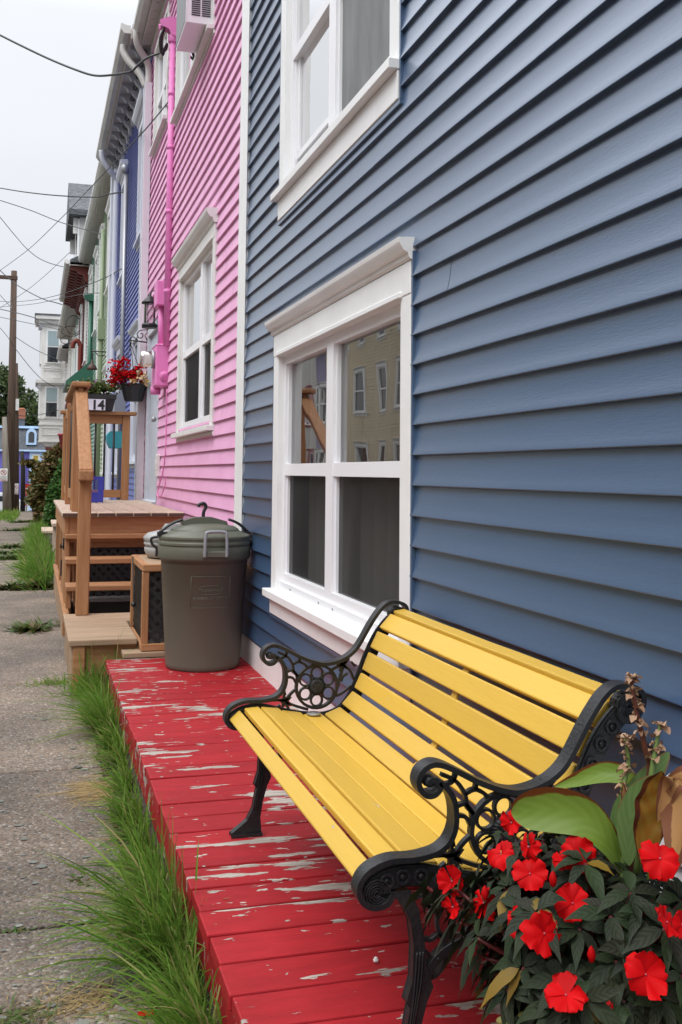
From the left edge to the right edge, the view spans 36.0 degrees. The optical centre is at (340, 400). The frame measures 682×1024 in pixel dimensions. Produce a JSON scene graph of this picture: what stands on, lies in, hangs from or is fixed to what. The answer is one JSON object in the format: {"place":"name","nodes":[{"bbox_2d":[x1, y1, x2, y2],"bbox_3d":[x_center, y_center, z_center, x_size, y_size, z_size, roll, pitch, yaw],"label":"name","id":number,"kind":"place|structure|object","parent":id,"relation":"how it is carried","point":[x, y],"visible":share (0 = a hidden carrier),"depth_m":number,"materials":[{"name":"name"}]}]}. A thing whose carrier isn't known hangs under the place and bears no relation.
{"place":"outdoors","nodes":[
{"label":"outdoors","id":0,"kind":"place"},
{"bbox_2d":[0,492,27,510],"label":"parked car","id":1,"kind":"object","parent":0,"point":[1,503],"visible":0.04,"depth_m":61.73,"materials":[{"name":"white paint"}]},
{"bbox_2d":[0,408,45,510],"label":"lilac mansard house","id":2,"kind":"structure","parent":0,"point":[30,446],"depth_m":72.83,"materials":[{"name":"blue"}]},
{"bbox_2d":[32,454,39,460],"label":"window","id":3,"kind":"structure","parent":2,"relation":"in","point":[36,456],"depth_m":72.84,"materials":[{"name":"white"}]},
{"bbox_2d":[0,252,69,307],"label":"overhead wire","id":4,"kind":"object","parent":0,"point":[39,280],"visible":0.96,"depth_m":40.98,"materials":[{"name":"black"}]},
{"bbox_2d":[0,0,137,400],"label":"sky","id":5,"kind":"structure","parent":0,"point":[51,113],"materials":[{"name":"white"}]},
{"bbox_2d":[0,512,157,1023],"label":"sidewalk","id":6,"kind":"structure","parent":0,"point":[28,768],"depth_m":3.92,"materials":[{"name":"grey concrete"}]},
{"bbox_2d":[0,270,17,510],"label":"utility pole","id":7,"kind":"object","parent":6,"relation":"on","point":[11,407],"visible":0.76,"depth_m":45.83,"materials":[{"name":"brown wood"}]},
{"bbox_2d":[15,348,54,386],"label":"overhead wire","id":8,"kind":"object","parent":7,"relation":"attached to","point":[33,371],"visible":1,"depth_m":46.51,"materials":[{"name":"black"}]},
{"bbox_2d":[16,337,61,361],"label":"overhead wire","id":9,"kind":"object","parent":7,"relation":"attached to","point":[39,351],"visible":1,"depth_m":45.49,"materials":[{"name":"black"}]},
{"bbox_2d":[51,520,55,561],"bbox_3d":[-4.217,2.218,15.949,0.390,0.750,1.200,2,-4,-16],"label":"wooden step","id":10,"kind":"object","parent":6,"relation":"on","point":[53,523],"visible":0.36,"depth_m":15.44,"materials":[{"name":"brown wood"}]},
{"bbox_2d":[0,718,124,1023],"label":"slate chips","id":11,"kind":"object","parent":6,"relation":"on","point":[54,1004],"visible":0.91,"depth_m":3.35,"materials":[{"name":"grey stone"}]},
{"bbox_2d":[7,678,166,1023],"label":"dry grass","id":12,"kind":"structure","parent":6,"relation":"on","point":[88,790],"depth_m":2.70,"materials":[{"name":"beige plant"}]},
{"bbox_2d":[21,511,218,1023],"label":"soil strip","id":13,"kind":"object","parent":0,"point":[144,806],"visible":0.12,"depth_m":4.09,"materials":[{"name":"brown soil"}]},
{"bbox_2d":[2,417,11,511],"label":"utility pole","id":14,"kind":"object","parent":13,"relation":"on","point":[6,495],"visible":0.79,"depth_m":41.75,"materials":[{"name":"wood"}]},
{"bbox_2d":[0,468,7,480],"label":"parking sign","id":15,"kind":"object","parent":14,"relation":"attached to","point":[3,473],"visible":1,"depth_m":41.61,"materials":[{"name":"white"}]},
{"bbox_2d":[0,507,22,523],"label":"verge grass","id":16,"kind":"structure","parent":13,"relation":"on","point":[7,515],"depth_m":35.97,"materials":[{"name":"green plant"}]},
{"bbox_2d":[14,363,18,510],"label":"utility pole","id":17,"kind":"object","parent":13,"relation":"on","point":[16,507],"visible":0.45,"depth_m":49.56,"materials":[{"name":"white paint"}]},
{"bbox_2d":[15,484,18,493],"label":"parking sign","id":18,"kind":"object","parent":17,"relation":"attached to","point":[16,488],"visible":0.53,"depth_m":49.33,"materials":[{"name":"white metal"}]},
{"bbox_2d":[20,451,24,510],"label":"utility pole","id":19,"kind":"object","parent":13,"relation":"on","point":[22,496],"visible":0.67,"depth_m":50.48,"materials":[{"name":"brown wood"}]},
{"bbox_2d":[25,484,29,510],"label":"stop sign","id":20,"kind":"object","parent":13,"relation":"on","point":[26,485],"visible":0.06,"depth_m":55.37,"materials":[{"name":"red metal"}]},
{"bbox_2d":[18,442,61,523],"bbox_3d":[-8.645,2.470,30.727,1.409,2.570,1.407,-2,-5,30],"label":"browning shrub","id":21,"kind":"object","parent":13,"relation":"on","point":[41,472],"visible":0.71,"depth_m":30.35,"materials":[{"name":"green plant"}]},
{"bbox_2d":[0,519,93,1023],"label":"weeds","id":22,"kind":"object","parent":13,"relation":"on","point":[29,626],"visible":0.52,"depth_m":8.74,"materials":[{"name":"green plant"}]},
{"bbox_2d":[41,527,52,538],"bbox_3d":[-5.570,2.659,20.013,0.300,0.410,1.400,2,-4,-16],"label":"wooden step","id":23,"kind":"object","parent":13,"relation":"on","point":[46,530],"visible":0.44,"depth_m":19.53,"materials":[{"name":"brown wood"}]},
{"bbox_2d":[35,313,68,446],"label":"white bay house","id":24,"kind":"structure","parent":13,"relation":"on","point":[50,400],"depth_m":48.60,"materials":[{"name":"white paint"}]},
{"bbox_2d":[38,389,39,416],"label":"window","id":25,"kind":"structure","parent":24,"relation":"in","point":[39,389],"depth_m":48.81,"materials":[{"name":"grey"}]},
{"bbox_2d":[39,330,41,366],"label":"window","id":26,"kind":"structure","parent":24,"relation":"in","point":[41,330],"depth_m":49.02,"materials":[{"name":"grey wood"}]},
{"bbox_2d":[44,386,58,417],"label":"window","id":27,"kind":"structure","parent":24,"relation":"in","point":[51,398],"depth_m":48.51,"materials":[{"name":"grey glass"}]},
{"bbox_2d":[45,329,59,363],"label":"window","id":28,"kind":"structure","parent":24,"relation":"in","point":[52,342],"depth_m":48.68,"materials":[{"name":"grey"}]},
{"bbox_2d":[42,456,61,533],"bbox_3d":[-6.875,2.239,25.919,0.974,2.300,1.502,2,-4,-16],"label":"green shrub","id":29,"kind":"object","parent":13,"relation":"on","point":[53,492],"visible":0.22,"depth_m":25.61,"materials":[{"name":"green plant"}]},
{"bbox_2d":[56,342,68,409],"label":"grey house","id":30,"kind":"structure","parent":13,"relation":"on","point":[62,352],"depth_m":45.85,"materials":[{"name":"wood"}]},
{"bbox_2d":[57,318,72,378],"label":"cream house","id":31,"kind":"structure","parent":13,"relation":"on","point":[60,335],"depth_m":41.84,"materials":[{"name":"beige"}]},
{"bbox_2d":[1,317,59,329],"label":"overhead wire","id":32,"kind":"object","parent":31,"relation":"attached to","point":[31,323],"visible":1,"depth_m":43.84,"materials":[{"name":"black"}]},
{"bbox_2d":[0,309,61,326],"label":"overhead wire","id":33,"kind":"object","parent":31,"relation":"attached to","point":[31,316],"visible":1,"depth_m":41.63,"materials":[{"name":"black"}]},
{"bbox_2d":[68,351,70,377],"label":"window","id":34,"kind":"structure","parent":31,"relation":"in","point":[69,352],"depth_m":42.59,"materials":[{"name":"grey metal"}]},
{"bbox_2d":[71,348,72,375],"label":"window","id":35,"kind":"structure","parent":31,"relation":"in","point":[71,348],"depth_m":40.19,"materials":[{"name":"grey metal"}]},
{"bbox_2d":[59,304,78,374],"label":"mint house","id":36,"kind":"structure","parent":13,"relation":"on","point":[67,311],"depth_m":36.12,"materials":[{"name":"green"}]},
{"bbox_2d":[72,334,75,374],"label":"window","id":37,"kind":"structure","parent":36,"relation":"in","point":[74,337],"depth_m":37.67,"materials":[{"name":"grey metal"}]},
{"bbox_2d":[75,325,77,372],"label":"window","id":38,"kind":"structure","parent":36,"relation":"in","point":[76,329],"depth_m":35.37,"materials":[{"name":"grey metal"}]},
{"bbox_2d":[59,256,88,408],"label":"oxblood house","id":39,"kind":"structure","parent":13,"relation":"on","point":[75,275],"depth_m":29.69,"materials":[{"name":"red"}]},
{"bbox_2d":[0,270,72,307],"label":"overhead wire","id":40,"kind":"object","parent":39,"relation":"attached to","point":[32,293],"visible":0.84,"depth_m":42.15,"materials":[{"name":"black"}]},
{"bbox_2d":[57,434,62,448],"bbox_3d":[-7.588,1.137,29.025,0.520,0.420,0.507,2,-4,-16],"label":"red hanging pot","id":41,"kind":"object","parent":39,"relation":"hanging from","point":[60,436],"visible":0.24,"depth_m":28.87,"materials":[{"name":"red"}]},
{"bbox_2d":[61,326,79,336],"bbox_3d":[-7.840,-2.016,30.359,0.465,0.344,0.431,3,-5,-30],"label":"cable loop","id":42,"kind":"object","parent":39,"relation":"hanging from","point":[67,335],"visible":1,"depth_m":30.33,"materials":[{"name":"black"}]},
{"bbox_2d":[65,315,79,334],"bbox_3d":[-8.045,-2.264,31.417,0.415,0.628,0.421,2,-4,-16],"label":"cable loop","id":43,"kind":"object","parent":39,"relation":"hanging from","point":[66,322],"visible":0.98,"depth_m":31.37,"materials":[{"name":"black rubber"}]},
{"bbox_2d":[65,183,92,256],"bbox_3d":[-6.164,-4.923,30.995,3.750,2.750,3.600,2,-4,-16],"label":"roof dormer","id":44,"kind":"object","parent":39,"relation":"on","point":[77,212],"visible":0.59,"depth_m":29.50,"materials":[{"name":"white paint"}]},
{"bbox_2d":[0,217,63,266],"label":"overhead wire","id":45,"kind":"object","parent":44,"relation":"attached to","point":[26,248],"visible":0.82,"depth_m":32.49,"materials":[{"name":"black"}]},
{"bbox_2d":[74,234,75,256],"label":"window","id":46,"kind":"structure","parent":44,"relation":"in","point":[75,234],"depth_m":30.81,"materials":[{"name":"grey"}]},
{"bbox_2d":[75,219,79,256],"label":"window","id":47,"kind":"structure","parent":44,"relation":"in","point":[78,230],"depth_m":29.05,"materials":[{"name":"grey"}]},
{"bbox_2d":[79,304,82,342],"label":"window","id":48,"kind":"structure","parent":39,"relation":"in","point":[81,305],"depth_m":32.33,"materials":[{"name":"grey metal"}]},
{"bbox_2d":[82,287,87,366],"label":"window","id":49,"kind":"structure","parent":39,"relation":"in","point":[86,288],"depth_m":29.41,"materials":[{"name":"grey metal"}]},
{"bbox_2d":[63,217,99,485],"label":"sage green house","id":50,"kind":"structure","parent":13,"relation":"on","point":[89,251],"depth_m":24.60,"materials":[{"name":"green"}]},
{"bbox_2d":[3,293,91,306],"bbox_3d":[-8.408,-2.771,29.706,0.462,2.427,18.984,2,-4,-24],"label":"overhead wire","id":51,"kind":"object","parent":50,"relation":"attached to","point":[51,300],"visible":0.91,"depth_m":29.34,"materials":[{"name":"black"}]},
{"bbox_2d":[87,264,93,347],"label":"window","id":52,"kind":"structure","parent":50,"relation":"in","point":[90,272],"depth_m":26.36,"materials":[{"name":"grey metal"}]},
{"bbox_2d":[91,245,98,338],"bbox_3d":[-5.632,-2.465,24.108,0.146,1.980,1.247,2,-4,-16],"label":"window","id":53,"kind":"structure","parent":50,"relation":"in","point":[95,255],"depth_m":24.51,"materials":[{"name":"grey metal"}]},
{"bbox_2d":[87,161,115,516],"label":"pale green house","id":54,"kind":"structure","parent":13,"relation":"on","point":[100,211],"depth_m":20.46,"materials":[{"name":"green"}]},
{"bbox_2d":[0,200,100,233],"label":"overhead wire","id":55,"kind":"object","parent":54,"relation":"attached to","point":[51,218],"visible":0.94,"depth_m":24.69,"materials":[{"name":"black"}]},
{"bbox_2d":[87,350,105,369],"bbox_3d":[-4.202,-0.698,18.237,0.424,0.336,0.173,2,-4,-16],"label":"barn lamp","id":56,"kind":"object","parent":54,"relation":"attached to","point":[91,366],"visible":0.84,"depth_m":18.19,"materials":[{"name":"black metal"}]},
{"bbox_2d":[96,223,105,315],"bbox_3d":[-5.029,-2.702,22.056,0.146,1.780,1.347,2,-4,-16],"label":"window","id":57,"kind":"structure","parent":54,"relation":"in","point":[103,226],"depth_m":22.55,"materials":[{"name":"grey metal"}]},
{"bbox_2d":[100,365,105,476],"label":"window","id":58,"kind":"structure","parent":54,"relation":"in","point":[104,369],"depth_m":19.81,"materials":[{"name":"grey metal"}]},
{"bbox_2d":[103,195,109,297],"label":"window","id":59,"kind":"structure","parent":54,"relation":"in","point":[107,210],"depth_m":20.26,"materials":[{"name":"grey metal"}]},
{"bbox_2d":[1,515,230,1023],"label":"grass","id":60,"kind":"structure","parent":13,"relation":"on","point":[151,912],"depth_m":2.89,"materials":[{"name":"green plant"}]},
{"bbox_2d":[137,1010,153,1015],"bbox_3d":[-0.469,1.488,2.543,0.048,0.004,0.032,2,-4,-16],"label":"fallen petal","id":61,"kind":"object","parent":60,"relation":"on","point":[140,1013],"visible":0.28,"depth_m":2.54,"materials":[{"name":"red plant"}]},
{"bbox_2d":[53,381,184,689],"bbox_3d":[-2.018,0.983,9.389,0.982,2.145,6.043,2,-4,-16],"label":"wooden porch","id":62,"kind":"object","parent":13,"relation":"on","point":[92,572],"visible":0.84,"depth_m":8.51,"materials":[{"name":"brown wood"}]},
{"bbox_2d":[91,477,103,501],"bbox_3d":[-2.677,0.954,11.248,0.235,0.271,0.270,2,-4,-16],"label":"milk crate","id":63,"kind":"object","parent":62,"relation":"on","point":[97,496],"visible":0.45,"depth_m":11.14,"materials":[{"name":"blue plastic"}]},
{"bbox_2d":[88,394,116,410],"bbox_3d":[-2.841,0.029,12.165,0.440,0.191,0.270,2,-4,-16],"label":"rail planter","id":64,"kind":"object","parent":62,"relation":"on","point":[101,402],"visible":0.78,"depth_m":12.05,"materials":[{"name":"grey plastic"}]},
{"bbox_2d":[63,376,122,394],"bbox_3d":[-2.873,-0.145,12.155,0.706,0.288,0.407,2,-4,-16],"label":"petunia","id":65,"kind":"object","parent":64,"relation":"in","point":[99,387],"visible":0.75,"depth_m":12.10,"materials":[{"name":"green plant"}]},
{"bbox_2d":[96,23,152,516],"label":"violet house","id":66,"kind":"structure","parent":13,"relation":"on","point":[122,127],"depth_m":15.23,"materials":[{"name":"purple wood"}]},
{"bbox_2d":[0,268,121,301],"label":"overhead wire","id":67,"kind":"object","parent":66,"relation":"attached to","point":[69,291],"visible":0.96,"depth_m":24.80,"materials":[{"name":"black"}]},
{"bbox_2d":[0,188,123,197],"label":"overhead wire","id":68,"kind":"object","parent":66,"relation":"attached to","point":[66,195],"visible":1,"depth_m":17.27,"materials":[{"name":"black"}]},
{"bbox_2d":[106,431,121,448],"bbox_3d":[-3.035,0.540,14.293,0.339,0.226,0.350,2,-4,-16],"label":"teal letterbox","id":69,"kind":"object","parent":66,"relation":"attached to","point":[118,439],"visible":0.8,"depth_m":14.12,"materials":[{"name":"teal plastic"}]},
{"bbox_2d":[111,335,119,477],"bbox_3d":[-3.491,0.130,16.417,0.174,2.175,1.247,2,-4,-16],"label":"window","id":70,"kind":"structure","parent":66,"relation":"in","point":[116,343],"depth_m":16.83,"materials":[{"name":"grey paint"}]},
{"bbox_2d":[116,159,128,288],"bbox_3d":[-3.442,-2.754,16.520,0.185,1.843,1.047,2,-4,-16],"label":"window","id":71,"kind":"structure","parent":66,"relation":"in","point":[119,176],"depth_m":16.88,"materials":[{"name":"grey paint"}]},
{"bbox_2d":[128,318,146,467],"bbox_3d":[-2.680,-0.055,13.691,0.146,1.880,1.347,2,-4,-16],"label":"window","id":72,"kind":"structure","parent":66,"relation":"in","point":[133,330],"depth_m":14.17,"materials":[{"name":"grey paint"}]},
{"bbox_2d":[132,88,151,251],"bbox_3d":[-2.595,-2.947,13.622,0.185,1.843,1.197,2,-4,-16],"label":"window","id":73,"kind":"structure","parent":66,"relation":"in","point":[137,118],"depth_m":14.04,"materials":[{"name":"grey paint"}]},
{"bbox_2d":[132,0,241,525],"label":"pink house","id":74,"kind":"structure","parent":13,"relation":"on","point":[185,461],"depth_m":8.87,"materials":[{"name":"paint"}]},
{"bbox_2d":[1,102,167,269],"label":"overhead wire","id":75,"kind":"object","parent":74,"relation":"attached to","point":[103,173],"visible":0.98,"depth_m":15.21,"materials":[{"name":"black"}]},
{"bbox_2d":[128,329,148,342],"bbox_3d":[-2.383,-0.757,12.351,0.239,0.220,0.017,2,-4,-16],"label":"plant bracket","id":76,"kind":"object","parent":74,"relation":"attached to","point":[136,340],"visible":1,"depth_m":12.35,"materials":[{"name":"black metal"}]},
{"bbox_2d":[120,340,145,401],"bbox_3d":[-2.429,-0.346,12.309,0.328,0.715,0.315,2,-4,-16],"label":"hanging basket","id":77,"kind":"object","parent":76,"relation":"hanging from","point":[131,392],"visible":0.97,"depth_m":12.19,"materials":[{"name":"grey plastic"}]},
{"bbox_2d":[105,355,149,389],"bbox_3d":[-2.502,-0.316,12.250,0.523,0.404,0.433,2,-4,-16],"label":"begonia","id":78,"kind":"object","parent":77,"relation":"in","point":[131,376],"visible":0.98,"depth_m":12.19,"materials":[{"name":"red plant"}]},
{"bbox_2d":[142,290,156,328],"bbox_3d":[-2.067,-1.008,11.364,0.189,0.450,0.180,2,-4,-16],"label":"wall lantern","id":79,"kind":"object","parent":74,"relation":"attached to","point":[149,300],"depth_m":11.33,"materials":[{"name":"black metal"}]},
{"bbox_2d":[148,330,157,500],"bbox_3d":[-2.100,0.164,11.710,0.125,1.900,1.106,2,-4,-16],"label":"door","id":80,"kind":"structure","parent":74,"relation":"in","point":[153,398],"depth_m":11.89,"materials":[{"name":"silver metal"}]},
{"bbox_2d":[132,16,175,345],"bbox_3d":[-1.951,-2.167,10.806,0.216,3.307,1.014,3,-5,-28],"label":"service mast","id":81,"kind":"object","parent":74,"relation":"attached to","point":[167,25],"visible":0.97,"depth_m":10.43,"materials":[{"name":"pink metal"}]},
{"bbox_2d":[0,34,132,76],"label":"overhead wire","id":82,"kind":"object","parent":81,"relation":"attached to","point":[69,67],"visible":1,"depth_m":12.46,"materials":[{"name":"black"}]},
{"bbox_2d":[149,1,170,158],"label":"window","id":83,"kind":"structure","parent":74,"relation":"in","point":[161,63],"depth_m":11.96,"materials":[{"name":"white paint"}]},
{"bbox_2d":[151,280,169,394],"bbox_3d":[-1.829,-0.638,10.599,0.152,1.150,0.472,2,-4,-16],"label":"meter box","id":84,"kind":"object","parent":74,"relation":"attached to","point":[160,374],"visible":0.94,"depth_m":10.52,"materials":[{"name":"pink metal"}]},
{"bbox_2d":[140,350,154,368],"bbox_3d":[-1.937,-0.412,10.475,0.140,0.184,0.184,2,-4,-16],"label":"electric meter","id":85,"kind":"object","parent":84,"relation":"attached to","point":[149,358],"visible":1,"depth_m":10.43,"materials":[{"name":"grey metal"}]},
{"bbox_2d":[170,0,215,126],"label":"window","id":86,"kind":"structure","parent":74,"relation":"in","point":[188,65],"depth_m":9.53,"materials":[{"name":"white paint"}]},
{"bbox_2d":[176,0,211,52],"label":"air conditioner","id":87,"kind":"object","parent":74,"relation":"attached to","point":[193,18],"visible":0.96,"depth_m":8.25,"materials":[{"name":"white metal"}]},
{"bbox_2d":[171,207,227,441],"bbox_3d":[-1.152,-0.519,8.667,0.282,1.678,2.067,2,-4,-16],"label":"window","id":88,"kind":"structure","parent":74,"relation":"in","point":[195,261],"depth_m":8.65,"materials":[{"name":"white paint"}]},
{"bbox_2d":[105,657,504,1023],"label":"red deck","id":89,"kind":"structure","parent":13,"relation":"on","point":[292,930],"depth_m":2.85,"materials":[{"name":"paint"}]},
{"bbox_2d":[121,555,164,658],"bbox_3d":[-1.104,1.304,6.777,0.655,0.560,0.819,2,-4,-16],"label":"lattice crate","id":90,"kind":"object","parent":89,"relation":"on","point":[146,615],"visible":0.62,"depth_m":6.40,"materials":[{"name":"brown wood"}]},
{"bbox_2d":[143,523,180,557],"bbox_3d":[-1.082,0.925,6.982,0.464,0.223,0.464,2,-4,-16],"label":"second trash can","id":91,"kind":"object","parent":90,"relation":"on","point":[151,539],"visible":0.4,"depth_m":6.83,"materials":[{"name":"grey plastic"}]},
{"bbox_2d":[157,502,250,672],"bbox_3d":[-0.796,1.066,6.104,0.542,0.946,0.536,-2,-5,30],"label":"trash can","id":92,"kind":"object","parent":89,"relation":"on","point":[203,558],"visible":1,"depth_m":5.90,"materials":[{"name":"grey plastic"}]},
{"bbox_2d":[222,599,646,1023],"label":"garden bench","id":93,"kind":"object","parent":89,"relation":"on","point":[403,822],"visible":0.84,"depth_m":2.43,"materials":[{"name":"yellow paint"}]},
{"bbox_2d":[306,711,320,715],"bbox_3d":[-0.086,0.981,3.287,0.046,0.008,0.046,2,-4,-16],"label":"metal disc","id":94,"kind":"object","parent":93,"relation":"on","point":[313,713],"visible":1,"depth_m":3.27,"materials":[{"name":"silver metal"}]},
{"bbox_2d":[234,0,681,875],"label":"blue house","id":95,"kind":"structure","parent":13,"relation":"on","point":[458,380],"depth_m":3.15,"materials":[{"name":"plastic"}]},
{"bbox_2d":[270,0,404,225],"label":"window","id":96,"kind":"structure","parent":95,"relation":"in","point":[342,68],"depth_m":4.78,"materials":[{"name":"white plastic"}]},
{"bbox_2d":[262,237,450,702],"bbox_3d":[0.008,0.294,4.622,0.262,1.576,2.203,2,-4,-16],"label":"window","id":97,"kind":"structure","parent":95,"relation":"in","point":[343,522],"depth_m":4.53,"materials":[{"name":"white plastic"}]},
{"bbox_2d":[500,987,523,1023],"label":"flower pot","id":98,"kind":"object","parent":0,"point":[515,1009],"visible":0.03,"depth_m":1.69,"materials":[{"name":"black"}]},
{"bbox_2d":[496,1008,533,1023],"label":"stonecrop","id":99,"kind":"object","parent":98,"relation":"in","point":[498,1020],"visible":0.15,"depth_m":1.61,"materials":[{"name":"green plant"}]},
{"bbox_2d":[402,810,681,1023],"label":"impatiens","id":100,"kind":"object","parent":98,"relation":"in","point":[577,940],"visible":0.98,"depth_m":1.54,"materials":[{"name":"green plant"}]},
{"bbox_2d":[511,672,681,903],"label":"canna","id":101,"kind":"object","parent":98,"relation":"in","point":[647,805],"visible":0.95,"depth_m":1.65,"materials":[{"name":"green plant"}]},
{"bbox_3d":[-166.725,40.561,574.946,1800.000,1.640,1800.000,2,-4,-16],"label":"ground","id":102,"kind":"structure","parent":0,"visible":0},
{"bbox_2d":[0,362,38,425],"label":"street tree","id":103,"kind":"object","parent":102,"relation":"on","point":[29,403],"visible":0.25,"depth_m":90.14,"materials":[{"name":"green plant"}]}
]}

